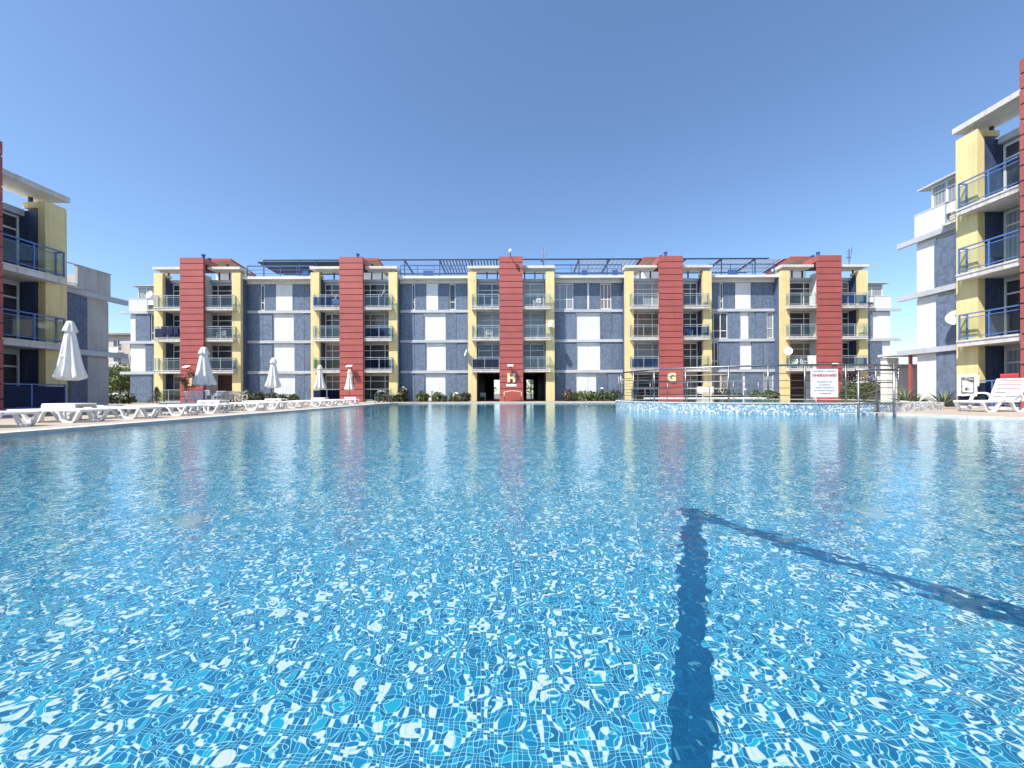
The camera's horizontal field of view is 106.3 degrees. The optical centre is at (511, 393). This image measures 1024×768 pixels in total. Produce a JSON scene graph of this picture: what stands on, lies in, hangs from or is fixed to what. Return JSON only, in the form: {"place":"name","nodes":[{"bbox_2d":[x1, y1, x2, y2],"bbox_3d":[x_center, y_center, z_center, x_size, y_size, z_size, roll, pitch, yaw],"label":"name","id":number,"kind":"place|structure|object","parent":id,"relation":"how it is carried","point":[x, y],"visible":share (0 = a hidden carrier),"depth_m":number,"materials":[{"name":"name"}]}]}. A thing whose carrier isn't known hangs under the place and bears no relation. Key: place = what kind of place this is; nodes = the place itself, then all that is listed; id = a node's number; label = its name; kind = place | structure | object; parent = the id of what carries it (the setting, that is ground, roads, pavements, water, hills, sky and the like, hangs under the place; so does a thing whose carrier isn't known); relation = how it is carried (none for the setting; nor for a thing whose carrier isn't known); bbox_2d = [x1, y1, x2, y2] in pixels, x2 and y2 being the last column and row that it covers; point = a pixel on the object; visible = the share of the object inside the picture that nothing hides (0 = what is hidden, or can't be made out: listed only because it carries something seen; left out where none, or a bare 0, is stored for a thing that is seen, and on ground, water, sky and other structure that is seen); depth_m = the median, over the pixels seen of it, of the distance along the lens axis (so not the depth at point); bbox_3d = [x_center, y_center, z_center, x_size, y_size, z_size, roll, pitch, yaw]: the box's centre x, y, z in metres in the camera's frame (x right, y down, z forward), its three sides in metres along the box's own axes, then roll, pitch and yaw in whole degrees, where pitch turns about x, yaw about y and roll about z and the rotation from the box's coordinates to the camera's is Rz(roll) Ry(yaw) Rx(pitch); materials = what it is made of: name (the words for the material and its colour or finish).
{"place":"outdoors","nodes":[
{"label":"outdoors","id":0,"kind":"place"},
{"bbox_2d":[0,141,128,410],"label":"apartment building","id":1,"kind":"structure","parent":0,"point":[44,296],"depth_m":15.90,"materials":[{"name":"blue paint"}]},
{"bbox_2d":[1,281,18,338],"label":"window","id":2,"kind":"structure","parent":1,"relation":"in","point":[10,292],"depth_m":15.59,"materials":[{"name":"glass"}]},
{"bbox_2d":[1,211,18,265],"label":"window","id":3,"kind":"structure","parent":1,"relation":"in","point":[10,222],"depth_m":15.60,"materials":[{"name":"glass"}]},
{"bbox_2d":[1,352,19,409],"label":"window","id":4,"kind":"structure","parent":1,"relation":"in","point":[11,361],"depth_m":15.62,"materials":[{"name":"glass"}]},
{"bbox_2d":[108,333,130,394],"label":"apartment building","id":5,"kind":"structure","parent":0,"point":[115,345],"depth_m":77.00,"materials":[{"name":"white paint"}]},
{"bbox_2d":[131,394,532,402],"bbox_3d":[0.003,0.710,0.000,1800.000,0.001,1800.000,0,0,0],"label":"ground","id":6,"kind":"structure","parent":0,"point":[496,396],"depth_m":56.20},
{"bbox_2d":[109,362,130,393],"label":"bushy tree","id":7,"kind":"object","parent":6,"relation":"on","point":[119,383],"visible":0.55,"depth_m":41.60,"materials":[{"name":"green plant"}]},
{"bbox_2d":[119,252,900,402],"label":"apartment building","id":8,"kind":"structure","parent":6,"relation":"on","point":[414,335],"depth_m":35.26,"materials":[{"name":"blue paint"}]},
{"bbox_2d":[138,287,153,306],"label":"window","id":9,"kind":"structure","parent":8,"relation":"in","point":[141,290],"depth_m":35.67,"materials":[{"name":"white glass"}]},
{"bbox_2d":[173,285,179,305],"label":"window","id":10,"kind":"structure","parent":8,"relation":"in","point":[176,288],"depth_m":35.35,"materials":[{"name":"white glass"}]},
{"bbox_2d":[173,376,180,399],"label":"window","id":11,"kind":"structure","parent":8,"relation":"in","point":[176,386],"depth_m":35.35,"materials":[{"name":"white glass"}]},
{"bbox_2d":[173,345,180,369],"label":"window","id":12,"kind":"structure","parent":8,"relation":"in","point":[176,348],"depth_m":35.35,"materials":[{"name":"glass"}]},
{"bbox_2d":[211,345,231,369],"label":"window","id":13,"kind":"structure","parent":8,"relation":"in","point":[224,352],"depth_m":35.35,"materials":[{"name":"glass"}]},
{"bbox_2d":[211,315,231,337],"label":"window","id":14,"kind":"structure","parent":8,"relation":"in","point":[216,320],"depth_m":35.35,"materials":[{"name":"grey glass"}]},
{"bbox_2d":[211,285,231,306],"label":"window","id":15,"kind":"structure","parent":8,"relation":"in","point":[226,301],"depth_m":35.35,"materials":[{"name":"glass"}]},
{"bbox_2d":[261,285,264,310],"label":"window","id":16,"kind":"structure","parent":8,"relation":"in","point":[262,286],"depth_m":35.34,"materials":[{"name":"white plastic"}]},
{"bbox_2d":[325,314,339,337],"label":"window","id":17,"kind":"structure","parent":8,"relation":"in","point":[331,320],"depth_m":35.35,"materials":[{"name":"glass"}]},
{"bbox_2d":[325,284,339,306],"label":"window","id":18,"kind":"structure","parent":8,"relation":"in","point":[330,289],"depth_m":35.35,"materials":[{"name":"glass"}]},
{"bbox_2d":[326,375,339,399],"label":"window","id":19,"kind":"structure","parent":8,"relation":"in","point":[332,381],"depth_m":35.35,"materials":[{"name":"glass"}]},
{"bbox_2d":[326,345,339,369],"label":"window","id":20,"kind":"structure","parent":8,"relation":"in","point":[331,350],"depth_m":35.35,"materials":[{"name":"glass"}]},
{"bbox_2d":[364,375,388,398],"bbox_3d":[-12.337,-0.543,35.345,2.570,2.300,0.070,0,0,0],"label":"window","id":21,"kind":"structure","parent":8,"relation":"in","point":[372,383],"depth_m":35.35,"materials":[{"name":"glass"}]},
{"bbox_2d":[364,344,388,369],"bbox_3d":[-12.348,-3.338,35.345,2.570,2.370,0.070,0,0,0],"label":"window","id":22,"kind":"structure","parent":8,"relation":"in","point":[370,350],"depth_m":35.35,"materials":[{"name":"glass"}]},
{"bbox_2d":[364,314,388,337],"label":"window","id":23,"kind":"structure","parent":8,"relation":"in","point":[370,320],"depth_m":35.35,"materials":[{"name":"glass"}]},
{"bbox_2d":[364,284,388,306],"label":"window","id":24,"kind":"structure","parent":8,"relation":"in","point":[368,288],"depth_m":35.35,"materials":[{"name":"glass"}]},
{"bbox_2d":[449,284,455,309],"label":"window","id":25,"kind":"structure","parent":8,"relation":"in","point":[452,287],"depth_m":35.37,"materials":[{"name":"white plastic"}]},
{"bbox_2d":[478,284,498,305],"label":"window","id":26,"kind":"structure","parent":8,"relation":"in","point":[490,300],"depth_m":35.35,"materials":[{"name":"glass"}]},
{"bbox_2d":[478,344,499,368],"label":"window","id":27,"kind":"structure","parent":8,"relation":"in","point":[489,351],"depth_m":35.35,"materials":[{"name":"glass"}]},
{"bbox_2d":[478,314,499,336],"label":"window","id":28,"kind":"structure","parent":8,"relation":"in","point":[483,319],"depth_m":35.35,"materials":[{"name":"glass"}]},
{"bbox_2d":[523,344,543,368],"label":"window","id":29,"kind":"structure","parent":8,"relation":"in","point":[533,354],"depth_m":35.35,"materials":[{"name":"blue glass"}]},
{"bbox_2d":[523,313,543,336],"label":"window","id":30,"kind":"structure","parent":8,"relation":"in","point":[528,318],"depth_m":35.35,"materials":[{"name":"glass"}]},
{"bbox_2d":[523,283,543,305],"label":"window","id":31,"kind":"structure","parent":8,"relation":"in","point":[528,288],"depth_m":35.35,"materials":[{"name":"glass"}]},
{"bbox_2d":[554,284,572,308],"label":"window","id":32,"kind":"structure","parent":8,"relation":"in","point":[563,293],"depth_m":35.37,"materials":[{"name":"glass"}]},
{"bbox_2d":[600,284,610,308],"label":"window","id":33,"kind":"structure","parent":8,"relation":"in","point":[605,289],"depth_m":35.37,"materials":[{"name":"white plastic"}]},
{"bbox_2d":[634,374,658,397],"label":"window","id":34,"kind":"structure","parent":8,"relation":"in","point":[639,380],"depth_m":35.35,"materials":[{"name":"glass"}]},
{"bbox_2d":[634,343,658,368],"bbox_3d":[12.242,-3.432,35.345,2.570,2.370,0.070,0,0,0],"label":"window","id":35,"kind":"structure","parent":8,"relation":"in","point":[640,349],"depth_m":35.35,"materials":[{"name":"grey glass"}]},
{"bbox_2d":[634,313,658,336],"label":"window","id":36,"kind":"structure","parent":8,"relation":"in","point":[640,319],"depth_m":35.35,"materials":[{"name":"grey glass"}]},
{"bbox_2d":[634,283,658,305],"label":"window","id":37,"kind":"structure","parent":8,"relation":"in","point":[638,287],"depth_m":35.35,"materials":[{"name":"clear glass"}]},
{"bbox_2d":[683,374,696,397],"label":"window","id":38,"kind":"structure","parent":8,"relation":"in","point":[688,378],"depth_m":35.35,"materials":[{"name":"glass"}]},
{"bbox_2d":[683,343,696,366],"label":"window","id":39,"kind":"structure","parent":8,"relation":"in","point":[689,349],"depth_m":35.35,"materials":[{"name":"grey glass"}]},
{"bbox_2d":[683,313,696,336],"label":"window","id":40,"kind":"structure","parent":8,"relation":"in","point":[688,318],"depth_m":35.35,"materials":[{"name":"glass"}]},
{"bbox_2d":[683,283,696,303],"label":"window","id":41,"kind":"structure","parent":8,"relation":"in","point":[687,287],"depth_m":35.35,"materials":[{"name":"clear glass"}]},
{"bbox_2d":[697,386,713,393],"bbox_3d":[17.040,-0.320,33.875,1.480,0.632,0.136,0,0,1],"label":"hanging cloth","id":42,"kind":"object","parent":8,"relation":"hanging from","point":[700,391],"visible":0.82,"depth_m":33.83,"materials":[{"name":"white fabric"}]},
{"bbox_2d":[712,342,717,368],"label":"window","id":43,"kind":"structure","parent":8,"relation":"in","point":[714,344],"depth_m":35.37,"materials":[{"name":"white plastic"}]},
{"bbox_2d":[712,312,726,338],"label":"window","id":44,"kind":"structure","parent":8,"relation":"in","point":[719,319],"depth_m":35.37,"materials":[{"name":"grey glass"}]},
{"bbox_2d":[712,373,727,398],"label":"window","id":45,"kind":"structure","parent":8,"relation":"in","point":[714,377],"depth_m":35.37,"materials":[{"name":"glass"}]},
{"bbox_2d":[763,374,772,390],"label":"window","id":46,"kind":"structure","parent":8,"relation":"in","point":[764,375],"depth_m":35.37,"materials":[{"name":"white plastic"}]},
{"bbox_2d":[767,312,772,337],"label":"window","id":47,"kind":"structure","parent":8,"relation":"in","point":[769,314],"depth_m":35.37,"materials":[{"name":"white glass"}]},
{"bbox_2d":[790,343,810,367],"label":"window","id":48,"kind":"structure","parent":8,"relation":"in","point":[799,349],"depth_m":35.35,"materials":[{"name":"grey glass"}]},
{"bbox_2d":[790,312,810,335],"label":"window","id":49,"kind":"structure","parent":8,"relation":"in","point":[795,317],"depth_m":35.35,"materials":[{"name":"glass"}]},
{"bbox_2d":[790,282,810,304],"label":"window","id":50,"kind":"structure","parent":8,"relation":"in","point":[798,288],"depth_m":35.35,"materials":[{"name":"glass"}]},
{"bbox_2d":[841,343,848,367],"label":"window","id":51,"kind":"structure","parent":8,"relation":"in","point":[845,346],"depth_m":35.35,"materials":[{"name":"glass"}]},
{"bbox_2d":[841,312,848,335],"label":"window","id":52,"kind":"structure","parent":8,"relation":"in","point":[845,315],"depth_m":35.35,"materials":[{"name":"grey glass"}]},
{"bbox_2d":[841,282,848,304],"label":"window","id":53,"kind":"structure","parent":8,"relation":"in","point":[845,285],"depth_m":35.35,"materials":[{"name":"glass"}]},
{"bbox_2d":[868,284,882,303],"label":"window","id":54,"kind":"structure","parent":8,"relation":"in","point":[873,289],"depth_m":35.67,"materials":[{"name":"white plastic"}]},
{"bbox_2d":[0,403,1023,767],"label":"water","id":55,"kind":"structure","parent":0,"point":[508,585],"depth_m":1.41,"materials":[{"name":"blue liquid"}]},
{"bbox_2d":[0,401,1023,431],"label":"deck","id":56,"kind":"structure","parent":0,"point":[7,422],"depth_m":12.59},
{"bbox_2d":[0,411,41,425],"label":"sun lounger","id":57,"kind":"object","parent":56,"relation":"on","point":[17,418],"visible":1,"depth_m":8.58,"materials":[{"name":"white plastic"}]},
{"bbox_2d":[6,408,110,422],"bbox_3d":[-11.588,0.558,9.847,1.960,0.338,0.695,0,0,3],"label":"sun lounger","id":58,"kind":"object","parent":56,"relation":"on","point":[57,413],"visible":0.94,"depth_m":9.54,"materials":[{"name":"white plastic"}]},
{"bbox_2d":[41,403,97,420],"bbox_3d":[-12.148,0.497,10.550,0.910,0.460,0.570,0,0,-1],"label":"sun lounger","id":59,"kind":"object","parent":56,"relation":"on","point":[68,405],"visible":0.7,"depth_m":10.33,"materials":[{"name":"white plastic"}]},
{"bbox_2d":[52,321,87,415],"bbox_3d":[-14.990,-0.863,13.004,0.834,3.201,0.834,0,0,-27],"label":"parasol","id":60,"kind":"object","parent":56,"relation":"on","point":[69,366],"visible":0.89,"depth_m":12.86,"materials":[{"name":"white fabric"}]},
{"bbox_2d":[109,392,136,403],"bbox_3d":[-30.482,0.395,29.917,2.228,1.002,0.972,0,0,0],"label":"hedge","id":61,"kind":"object","parent":56,"relation":"on","point":[120,398],"visible":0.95,"depth_m":29.80,"materials":[{"name":"green plant"}]},
{"bbox_2d":[84,406,162,418],"bbox_3d":[-11.579,0.558,11.344,1.960,0.338,0.695,0,0,3],"label":"sun lounger","id":62,"kind":"object","parent":56,"relation":"on","point":[128,411],"visible":0.72,"depth_m":11.38,"materials":[{"name":"white plastic"}]},
{"bbox_2d":[147,387,164,402],"bbox_3d":[-30.137,0.086,32.569,1.166,1.436,1.183,0,0,23],"label":"conifer","id":63,"kind":"object","parent":56,"relation":"on","point":[156,392],"visible":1,"depth_m":32.54,"materials":[{"name":"green plant"}]},
{"bbox_2d":[133,405,202,415],"bbox_3d":[-11.539,0.558,12.808,1.960,0.338,0.695,0,0,0],"label":"sun lounger","id":64,"kind":"object","parent":56,"relation":"on","point":[184,409],"visible":0.73,"depth_m":12.54,"materials":[{"name":"white plastic"}]},
{"bbox_2d":[175,371,197,391],"bbox_3d":[-22.372,-0.407,26.568,1.507,2.346,1.287,0,0,0],"label":"young tree","id":65,"kind":"object","parent":56,"relation":"on","point":[182,380],"visible":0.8,"depth_m":26.42,"materials":[{"name":"green plant"}]},
{"bbox_2d":[167,404,232,413],"bbox_3d":[-11.626,0.558,14.339,1.960,0.338,0.695,0,0,2],"label":"sun lounger","id":66,"kind":"object","parent":56,"relation":"on","point":[205,406],"visible":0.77,"depth_m":14.02,"materials":[{"name":"white plastic"}]},
{"bbox_2d":[192,347,216,408],"bbox_3d":[-14.616,-0.739,18.239,0.948,2.950,0.948,0,0,36],"label":"parasol","id":67,"kind":"object","parent":56,"relation":"on","point":[203,376],"visible":0.87,"depth_m":18.04,"materials":[{"name":"white fabric"}]},
{"bbox_2d":[197,400,229,411],"bbox_3d":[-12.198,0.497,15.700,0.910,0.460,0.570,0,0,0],"label":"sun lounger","id":68,"kind":"object","parent":56,"relation":"on","point":[212,401],"visible":0.84,"depth_m":15.42,"materials":[{"name":"white plastic"}]},
{"bbox_2d":[212,402,268,410],"bbox_3d":[-11.555,0.558,16.387,1.960,0.338,0.695,0,0,-1],"label":"sun lounger","id":69,"kind":"object","parent":56,"relation":"on","point":[245,405],"visible":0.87,"depth_m":16.07,"materials":[{"name":"white plastic"}]},
{"bbox_2d":[249,391,266,400],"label":"shrub","id":70,"kind":"object","parent":56,"relation":"on","point":[255,396],"visible":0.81,"depth_m":33.18,"materials":[{"name":"green plant"}]},
{"bbox_2d":[236,402,286,408],"bbox_3d":[-11.642,0.558,17.892,1.960,0.338,0.695,0,0,0],"label":"sun lounger","id":71,"kind":"object","parent":56,"relation":"on","point":[285,403],"visible":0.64,"depth_m":17.57,"materials":[{"name":"white plastic"}]},
{"bbox_2d":[265,358,280,405],"bbox_3d":[-14.391,-0.718,23.163,0.901,2.906,0.901,0,0,36],"label":"parasol","id":72,"kind":"object","parent":56,"relation":"on","point":[273,381],"visible":0.86,"depth_m":23.02,"materials":[{"name":"white fabric"}]},
{"bbox_2d":[260,401,304,407],"bbox_3d":[-11.574,0.558,19.351,1.960,0.338,0.695,0,0,-3],"label":"sun lounger","id":73,"kind":"object","parent":56,"relation":"on","point":[297,402],"visible":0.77,"depth_m":19.05,"materials":[{"name":"white plastic"}]},
{"bbox_2d":[292,400,327,406],"bbox_3d":[-11.533,0.558,21.663,1.960,0.338,0.695,0,0,-2],"label":"sun lounger","id":74,"kind":"object","parent":56,"relation":"on","point":[317,401],"visible":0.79,"depth_m":21.92,"materials":[{"name":"white plastic"}]},
{"bbox_2d":[314,365,326,403],"bbox_3d":[-14.098,-0.689,28.238,0.854,2.847,0.853,0,0,-26],"label":"parasol","id":75,"kind":"object","parent":56,"relation":"on","point":[320,383],"visible":0.98,"depth_m":28.05,"materials":[{"name":"white fabric"}]},
{"bbox_2d":[344,369,354,401],"bbox_3d":[-13.675,-0.654,32.266,0.816,2.773,0.816,0,0,-13],"label":"parasol","id":76,"kind":"object","parent":56,"relation":"on","point":[349,386],"visible":0.91,"depth_m":32.15,"materials":[{"name":"white fabric"}]},
{"bbox_2d":[372,394,402,401],"bbox_3d":[-10.681,0.364,33.274,2.813,0.890,0.724,0,0,0],"label":"hedge","id":77,"kind":"object","parent":56,"relation":"on","point":[394,398],"visible":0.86,"depth_m":33.12,"materials":[{"name":"green plant"}]},
{"bbox_2d":[397,386,409,401],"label":"shrub","id":78,"kind":"object","parent":56,"relation":"on","point":[403,393],"visible":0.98,"depth_m":33.17,"materials":[{"name":"green plant"}]},
{"bbox_2d":[415,391,429,401],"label":"shrub","id":79,"kind":"object","parent":56,"relation":"on","point":[420,396],"visible":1,"depth_m":33.16,"materials":[{"name":"green plant"}]},
{"bbox_2d":[448,392,462,401],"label":"shrub","id":80,"kind":"object","parent":56,"relation":"on","point":[456,397],"visible":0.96,"depth_m":33.12,"materials":[{"name":"green plant"}]},
{"bbox_2d":[0,402,1023,436],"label":"pool edge","id":81,"kind":"object","parent":56,"relation":"on","point":[31,431],"visible":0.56,"depth_m":10.57,"materials":[{"name":"stone"}]},
{"bbox_2d":[562,389,572,400],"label":"shrub","id":82,"kind":"object","parent":56,"relation":"on","point":[567,395],"visible":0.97,"depth_m":33.13,"materials":[{"name":"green plant"}]},
{"bbox_2d":[571,389,612,400],"bbox_3d":[6.963,0.177,33.559,4.072,1.091,0.999,0,0,0],"label":"hedge","id":83,"kind":"object","parent":56,"relation":"on","point":[589,396],"visible":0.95,"depth_m":33.37,"materials":[{"name":"green plant"}]},
{"bbox_2d":[615,399,910,413],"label":"raised pool","id":84,"kind":"structure","parent":56,"relation":"in","point":[778,406],"depth_m":13.67,"materials":[{"name":"tile"}]},
{"bbox_2d":[626,380,758,398],"bbox_3d":[9.816,-0.212,21.605,7.866,1.039,1.435,0,0,-9],"label":"pool railing","id":85,"kind":"object","parent":84,"relation":"on","point":[687,392],"visible":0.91,"depth_m":21.99,"materials":[{"name":"silver metal"}]},
{"bbox_2d":[618,364,899,402],"bbox_3d":[8.557,-0.339,15.276,10.234,1.302,4.035,0,0,38],"label":"pool railing","id":86,"kind":"object","parent":84,"relation":"on","point":[804,380],"visible":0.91,"depth_m":13.45,"materials":[{"name":"silver metal"}]},
{"bbox_2d":[811,369,837,396],"bbox_3d":[10.329,-0.348,12.697,0.900,0.936,0.028,0,0,0],"label":"notice board","id":87,"kind":"object","parent":86,"relation":"attached to","point":[824,382],"visible":1,"depth_m":12.69,"materials":[{"name":"white plastic"}]},
{"bbox_2d":[760,389,780,398],"bbox_3d":[22.441,0.107,33.506,1.848,1.135,1.181,0,0,0],"label":"shrub","id":88,"kind":"object","parent":56,"relation":"on","point":[771,393],"visible":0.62,"depth_m":33.27,"materials":[{"name":"green plant"}]},
{"bbox_2d":[838,381,880,399],"bbox_3d":[24.094,-0.197,26.221,3.523,1.649,1.310,0,0,0],"label":"hedge","id":89,"kind":"object","parent":56,"relation":"on","point":[851,392],"visible":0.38,"depth_m":26.02,"materials":[{"name":"green plant"}]},
{"bbox_2d":[839,371,880,397],"bbox_3d":[25.217,-0.520,27.579,3.249,2.231,1.528,0,0,0],"label":"shrub","id":90,"kind":"object","parent":56,"relation":"on","point":[853,378],"visible":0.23,"depth_m":27.52,"materials":[{"name":"green plant"}]},
{"bbox_2d":[831,363,900,415],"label":"pool steps","id":91,"kind":"structure","parent":56,"relation":"on","point":[858,411],"depth_m":11.65,"materials":[{"name":"metal"}]},
{"bbox_2d":[877,353,917,399],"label":"pavilion","id":92,"kind":"structure","parent":56,"relation":"on","point":[908,377],"depth_m":20.90,"materials":[{"name":"paint"}]},
{"bbox_2d":[890,387,920,400],"bbox_3d":[19.423,0.106,18.977,1.485,0.999,1.492,0,0,-24],"label":"yucca","id":93,"kind":"object","parent":56,"relation":"on","point":[903,396],"visible":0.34,"depth_m":18.90,"materials":[{"name":"green plant"}]},
{"bbox_2d":[901,401,943,410],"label":"wall","id":94,"kind":"structure","parent":56,"relation":"on","point":[920,406],"depth_m":13.90,"materials":[{"name":"grey stone"}]},
{"bbox_2d":[924,390,954,406],"bbox_3d":[19.985,0.139,17.733,1.487,0.929,1.313,0,0,0],"label":"yucca","id":95,"kind":"object","parent":56,"relation":"on","point":[944,399],"visible":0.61,"depth_m":17.72,"materials":[{"name":"green plant"}]},
{"bbox_2d":[953,378,1023,411],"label":"sun lounger","id":96,"kind":"object","parent":56,"relation":"on","point":[1000,401],"visible":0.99,"depth_m":13.21,"materials":[{"name":"white plastic"}]},
{"bbox_2d":[0,0,1023,393],"label":"sky","id":97,"kind":"structure","parent":0,"point":[245,132],"materials":[{"name":"blue"}]},
{"bbox_2d":[897,58,1023,409],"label":"apartment building","id":98,"kind":"structure","parent":0,"point":[969,232],"depth_m":15.94,"materials":[{"name":"white paint"}]},
{"bbox_2d":[931,175,955,217],"bbox_3d":[20.630,-9.204,17.760,0.070,1.850,2.180,0,0,0],"label":"window","id":99,"kind":"structure","parent":98,"relation":"in","point":[944,191],"depth_m":18.28,"materials":[{"name":"white plastic"}]},
{"bbox_2d":[945,310,955,324],"bbox_3d":[19.923,-3.420,17.203,0.602,0.671,0.556,0,0,6],"label":"satellite dish","id":100,"kind":"object","parent":98,"relation":"attached to","point":[950,317],"visible":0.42,"depth_m":17.36,"materials":[{"name":"silver metal"}]},
{"bbox_2d":[957,374,979,395],"bbox_3d":[18.868,-0.346,15.880,0.141,0.912,0.693,0,0,0],"label":"beach towel","id":101,"kind":"object","parent":98,"relation":"hanging from","point":[968,384],"visible":0.96,"depth_m":15.86,"materials":[{"name":"white fabric"}]},
{"bbox_2d":[1000,373,1021,388],"bbox_3d":[18.871,-0.427,14.500,0.151,0.652,0.632,0,0,0],"label":"beach towel","id":102,"kind":"object","parent":98,"relation":"hanging from","point":[1006,376],"visible":0.39,"depth_m":14.50,"materials":[{"name":"red fabric"}]},
{"bbox_2d":[1003,138,1021,189],"bbox_3d":[20.311,-9.013,14.555,0.070,2.370,2.570,0,0,0],"label":"window","id":103,"kind":"structure","parent":98,"relation":"in","point":[1011,150],"depth_m":15.62,"materials":[{"name":"clear glass"}]},
{"bbox_2d":[1004,348,1021,405],"bbox_3d":[20.343,-0.668,14.555,0.070,2.300,2.570,0,0,0],"label":"window","id":104,"kind":"structure","parent":98,"relation":"in","point":[1012,364],"depth_m":15.61,"materials":[{"name":"grey glass"}]},
{"bbox_2d":[1004,277,1021,334],"bbox_3d":[20.332,-3.463,14.555,0.070,2.370,2.570,0,0,0],"label":"window","id":105,"kind":"structure","parent":98,"relation":"in","point":[1012,288],"depth_m":15.60,"materials":[{"name":"glass"}]},
{"bbox_2d":[1004,207,1021,261],"bbox_3d":[20.321,-6.263,14.555,0.070,2.370,2.570,0,0,0],"label":"window","id":106,"kind":"structure","parent":98,"relation":"in","point":[1011,218],"depth_m":15.60,"materials":[{"name":"glass"}]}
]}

